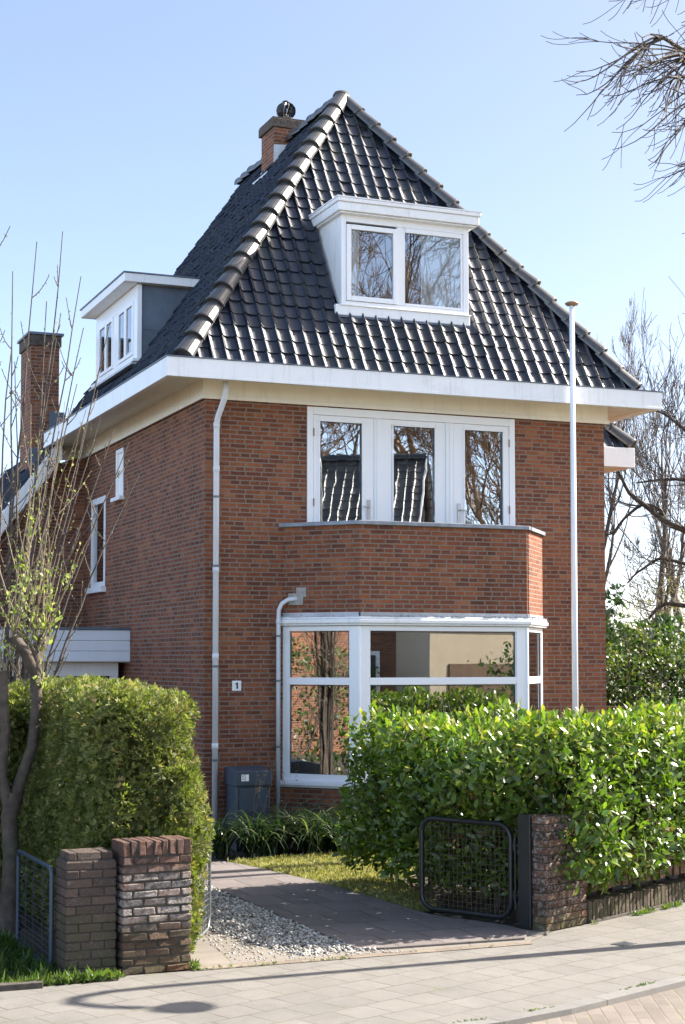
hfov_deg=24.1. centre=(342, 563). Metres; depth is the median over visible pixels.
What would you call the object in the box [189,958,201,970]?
pillar foot grass
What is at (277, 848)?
strap leaf plant
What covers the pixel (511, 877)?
garden gate
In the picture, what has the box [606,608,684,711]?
ivy hedge
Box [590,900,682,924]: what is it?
edging weeds
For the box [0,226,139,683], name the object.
bare tree
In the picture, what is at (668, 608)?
dry shrub
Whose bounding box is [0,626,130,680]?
garage
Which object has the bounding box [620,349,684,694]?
bare tree
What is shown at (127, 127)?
sky
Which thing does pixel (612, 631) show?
evergreen shrub
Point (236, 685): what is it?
house number
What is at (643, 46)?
overhanging tree
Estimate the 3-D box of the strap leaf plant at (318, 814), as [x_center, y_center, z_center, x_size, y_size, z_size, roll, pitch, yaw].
[-0.393,3.133,19.328,1.566,0.662,1.478,-1,-4,22]
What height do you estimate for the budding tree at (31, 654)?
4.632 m
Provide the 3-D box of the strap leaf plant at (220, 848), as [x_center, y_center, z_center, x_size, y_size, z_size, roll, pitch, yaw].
[-1.460,3.075,18.708,1.437,0.703,1.502,1,-4,-22]
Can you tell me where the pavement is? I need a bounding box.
[0,902,684,1023]
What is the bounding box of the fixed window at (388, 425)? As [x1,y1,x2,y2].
[382,419,444,522]
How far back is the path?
14.29 m
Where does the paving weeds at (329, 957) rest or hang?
on the brick edging at (380, 954)
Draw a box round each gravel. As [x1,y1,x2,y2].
[194,883,375,954]
[203,932,416,961]
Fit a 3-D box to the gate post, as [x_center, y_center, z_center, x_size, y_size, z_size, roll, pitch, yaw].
[1.573,2.638,13.705,0.130,0.975,0.070,-3,-5,43]
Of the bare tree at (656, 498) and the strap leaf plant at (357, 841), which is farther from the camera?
the bare tree at (656, 498)
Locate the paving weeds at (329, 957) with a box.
[193,945,492,969]
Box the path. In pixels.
[200,861,528,949]
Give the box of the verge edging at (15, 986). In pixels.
[0,980,42,991]
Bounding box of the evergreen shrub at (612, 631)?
[605,565,684,709]
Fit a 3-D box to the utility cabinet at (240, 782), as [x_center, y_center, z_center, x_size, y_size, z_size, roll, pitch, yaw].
[-1.156,2.976,19.541,0.460,1.000,0.461,1,-4,-22]
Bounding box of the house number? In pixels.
[232,681,240,690]
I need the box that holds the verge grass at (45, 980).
[5,967,125,986]
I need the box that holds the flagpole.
[565,301,578,714]
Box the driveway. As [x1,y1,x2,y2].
[189,920,549,966]
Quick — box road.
[526,986,684,1023]
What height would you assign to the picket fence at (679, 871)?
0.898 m
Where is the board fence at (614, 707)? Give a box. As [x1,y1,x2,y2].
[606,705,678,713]
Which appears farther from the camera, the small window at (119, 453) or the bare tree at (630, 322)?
the bare tree at (630, 322)
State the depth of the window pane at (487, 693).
20.71 m
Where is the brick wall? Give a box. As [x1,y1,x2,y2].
[585,877,684,923]
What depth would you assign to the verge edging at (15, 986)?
11.17 m
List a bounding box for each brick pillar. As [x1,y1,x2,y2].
[55,847,116,975]
[112,835,191,974]
[532,812,586,931]
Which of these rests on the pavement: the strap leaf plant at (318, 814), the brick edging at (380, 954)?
the brick edging at (380, 954)
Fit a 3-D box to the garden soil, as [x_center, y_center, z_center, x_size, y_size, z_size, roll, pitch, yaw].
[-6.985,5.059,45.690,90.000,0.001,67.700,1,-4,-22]
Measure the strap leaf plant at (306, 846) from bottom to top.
0.629 m
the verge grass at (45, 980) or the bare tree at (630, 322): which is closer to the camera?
the verge grass at (45, 980)
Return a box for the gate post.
[518,814,533,929]
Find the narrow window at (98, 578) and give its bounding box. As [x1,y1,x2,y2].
[85,495,105,593]
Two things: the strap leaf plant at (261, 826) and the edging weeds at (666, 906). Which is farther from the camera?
the strap leaf plant at (261, 826)
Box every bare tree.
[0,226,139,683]
[597,293,659,585]
[604,276,684,636]
[616,340,684,692]
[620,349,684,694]
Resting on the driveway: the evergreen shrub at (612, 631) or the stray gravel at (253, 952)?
the stray gravel at (253, 952)
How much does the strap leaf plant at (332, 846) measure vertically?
0.648 m
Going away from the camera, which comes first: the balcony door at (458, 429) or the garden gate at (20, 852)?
the garden gate at (20, 852)
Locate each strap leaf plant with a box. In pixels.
[192,796,272,857]
[212,806,305,857]
[213,804,311,853]
[225,800,330,855]
[260,799,354,854]
[263,795,349,848]
[290,795,358,852]
[318,800,379,847]
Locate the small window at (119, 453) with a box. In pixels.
[110,447,123,502]
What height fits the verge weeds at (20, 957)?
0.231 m
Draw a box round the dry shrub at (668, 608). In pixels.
[609,564,684,703]
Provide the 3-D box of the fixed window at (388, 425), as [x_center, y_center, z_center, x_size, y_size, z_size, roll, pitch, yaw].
[0.920,-0.631,21.012,0.918,2.478,0.115,1,-4,-22]
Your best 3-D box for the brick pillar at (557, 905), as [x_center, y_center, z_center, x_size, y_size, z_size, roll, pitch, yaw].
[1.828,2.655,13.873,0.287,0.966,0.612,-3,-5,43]
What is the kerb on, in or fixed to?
on the ground
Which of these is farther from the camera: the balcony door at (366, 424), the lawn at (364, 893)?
the balcony door at (366, 424)
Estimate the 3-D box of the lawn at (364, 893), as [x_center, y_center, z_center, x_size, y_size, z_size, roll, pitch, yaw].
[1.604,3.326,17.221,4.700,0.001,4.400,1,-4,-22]
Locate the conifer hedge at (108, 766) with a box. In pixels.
[0,673,215,953]
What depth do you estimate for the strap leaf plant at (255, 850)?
18.61 m
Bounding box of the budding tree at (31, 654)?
[0,392,94,930]
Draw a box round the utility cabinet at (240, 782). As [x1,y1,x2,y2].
[224,766,271,850]
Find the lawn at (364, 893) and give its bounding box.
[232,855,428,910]
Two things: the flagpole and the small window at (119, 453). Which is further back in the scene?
the small window at (119, 453)
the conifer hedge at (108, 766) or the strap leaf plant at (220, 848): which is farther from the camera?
the strap leaf plant at (220, 848)
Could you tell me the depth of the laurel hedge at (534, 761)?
14.52 m
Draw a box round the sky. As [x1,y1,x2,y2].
[0,0,684,666]
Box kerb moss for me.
[446,974,684,1023]
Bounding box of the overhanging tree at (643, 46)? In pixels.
[541,0,684,233]
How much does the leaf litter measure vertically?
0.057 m
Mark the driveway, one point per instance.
(206, 953)
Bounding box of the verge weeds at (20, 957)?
[0,928,109,984]
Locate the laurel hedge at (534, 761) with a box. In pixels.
[329,695,684,920]
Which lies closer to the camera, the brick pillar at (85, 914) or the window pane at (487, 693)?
the brick pillar at (85, 914)
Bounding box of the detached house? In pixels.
[0,90,662,845]
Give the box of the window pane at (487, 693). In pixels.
[477,684,500,715]
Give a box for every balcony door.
[313,415,373,521]
[453,423,509,524]
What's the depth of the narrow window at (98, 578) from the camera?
25.08 m
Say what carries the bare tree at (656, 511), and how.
on the garden soil
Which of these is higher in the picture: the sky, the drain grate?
the sky
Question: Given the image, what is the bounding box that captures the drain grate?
[611,941,636,946]
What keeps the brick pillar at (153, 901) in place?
on the garden soil
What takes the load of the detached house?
on the garden soil
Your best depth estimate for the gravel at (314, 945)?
13.60 m
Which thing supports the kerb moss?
on the kerb
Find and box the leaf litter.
[382,878,517,924]
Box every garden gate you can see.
[15,849,53,967]
[191,828,210,941]
[419,816,517,919]
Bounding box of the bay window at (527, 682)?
[280,612,547,788]
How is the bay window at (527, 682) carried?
in the detached house
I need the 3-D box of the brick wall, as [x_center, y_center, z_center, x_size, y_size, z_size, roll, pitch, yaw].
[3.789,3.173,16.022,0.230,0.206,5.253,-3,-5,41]
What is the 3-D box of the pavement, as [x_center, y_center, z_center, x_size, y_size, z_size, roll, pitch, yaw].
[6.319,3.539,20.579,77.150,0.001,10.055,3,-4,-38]
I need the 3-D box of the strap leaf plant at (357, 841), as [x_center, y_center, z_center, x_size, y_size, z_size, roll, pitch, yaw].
[0.286,3.156,19.141,1.446,0.593,1.416,1,-4,-22]
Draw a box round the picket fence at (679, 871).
[584,796,684,894]
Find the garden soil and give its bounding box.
[0,700,677,985]
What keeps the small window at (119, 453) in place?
in the detached house
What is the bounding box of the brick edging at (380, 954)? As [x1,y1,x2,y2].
[200,941,531,969]
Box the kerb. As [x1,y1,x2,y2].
[448,975,684,1023]

